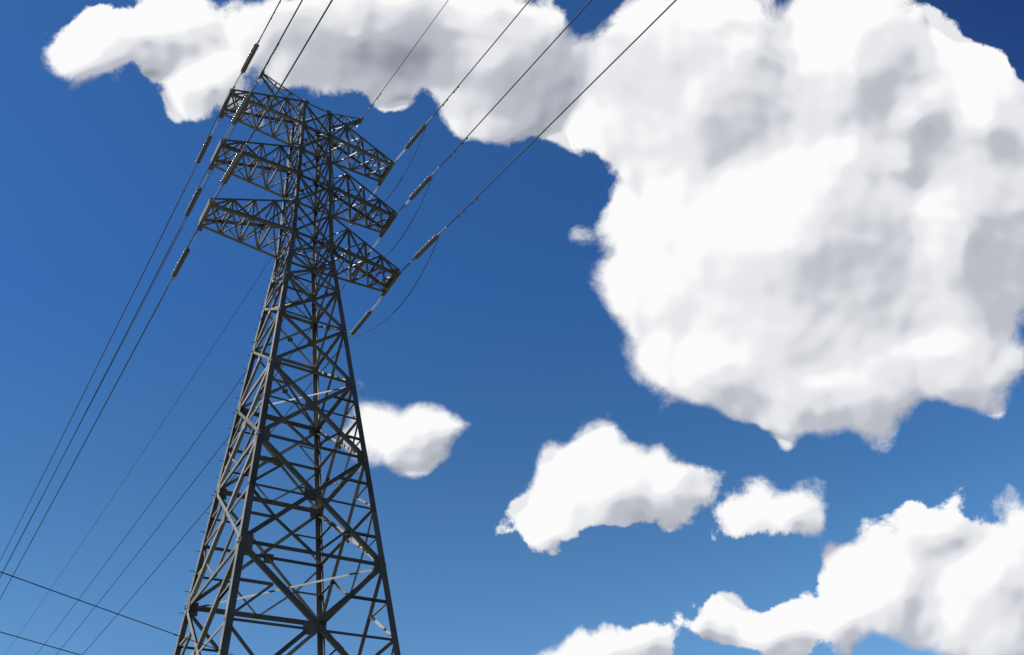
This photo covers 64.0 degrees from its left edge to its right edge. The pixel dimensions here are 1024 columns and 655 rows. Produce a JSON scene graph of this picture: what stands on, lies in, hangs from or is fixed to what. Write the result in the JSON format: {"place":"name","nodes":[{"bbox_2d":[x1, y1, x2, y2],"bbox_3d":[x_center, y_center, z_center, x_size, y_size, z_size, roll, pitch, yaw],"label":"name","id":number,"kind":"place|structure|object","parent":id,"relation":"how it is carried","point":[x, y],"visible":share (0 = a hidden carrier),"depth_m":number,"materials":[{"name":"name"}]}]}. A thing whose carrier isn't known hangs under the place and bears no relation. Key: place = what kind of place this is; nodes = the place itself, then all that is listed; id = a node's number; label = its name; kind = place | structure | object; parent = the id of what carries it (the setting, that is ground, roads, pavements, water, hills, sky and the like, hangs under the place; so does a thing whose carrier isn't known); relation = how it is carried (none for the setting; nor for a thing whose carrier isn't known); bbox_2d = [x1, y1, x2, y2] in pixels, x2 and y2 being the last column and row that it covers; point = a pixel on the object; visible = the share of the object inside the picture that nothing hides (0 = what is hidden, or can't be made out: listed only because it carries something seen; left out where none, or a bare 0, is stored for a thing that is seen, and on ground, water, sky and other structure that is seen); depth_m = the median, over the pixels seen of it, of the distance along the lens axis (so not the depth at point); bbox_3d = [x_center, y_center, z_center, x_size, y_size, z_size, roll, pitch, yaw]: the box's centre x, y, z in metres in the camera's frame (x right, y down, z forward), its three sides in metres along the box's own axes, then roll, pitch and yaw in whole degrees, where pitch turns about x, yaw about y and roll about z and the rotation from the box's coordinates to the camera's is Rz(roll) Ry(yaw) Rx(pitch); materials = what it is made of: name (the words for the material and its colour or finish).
{"place":"outdoors","nodes":[
{"label":"outdoors","id":0,"kind":"place"},
{"bbox_2d":[0,571,232,654],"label":"voltage line","id":1,"kind":"object","parent":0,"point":[95,606],"visible":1,"depth_m":15.39,"materials":[{"name":"black metal"}]},
{"bbox_2d":[0,0,1023,654],"label":"sky","id":2,"kind":"structure","parent":0,"point":[728,359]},
{"bbox_3d":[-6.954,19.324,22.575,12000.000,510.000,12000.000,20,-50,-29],"label":"ground","id":3,"kind":"structure","parent":0,"visible":0},
{"bbox_2d":[0,0,676,654],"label":"pylon","id":4,"kind":"object","parent":3,"relation":"on","point":[246,542],"visible":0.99,"depth_m":38.63,"materials":[{"name":"metal"}]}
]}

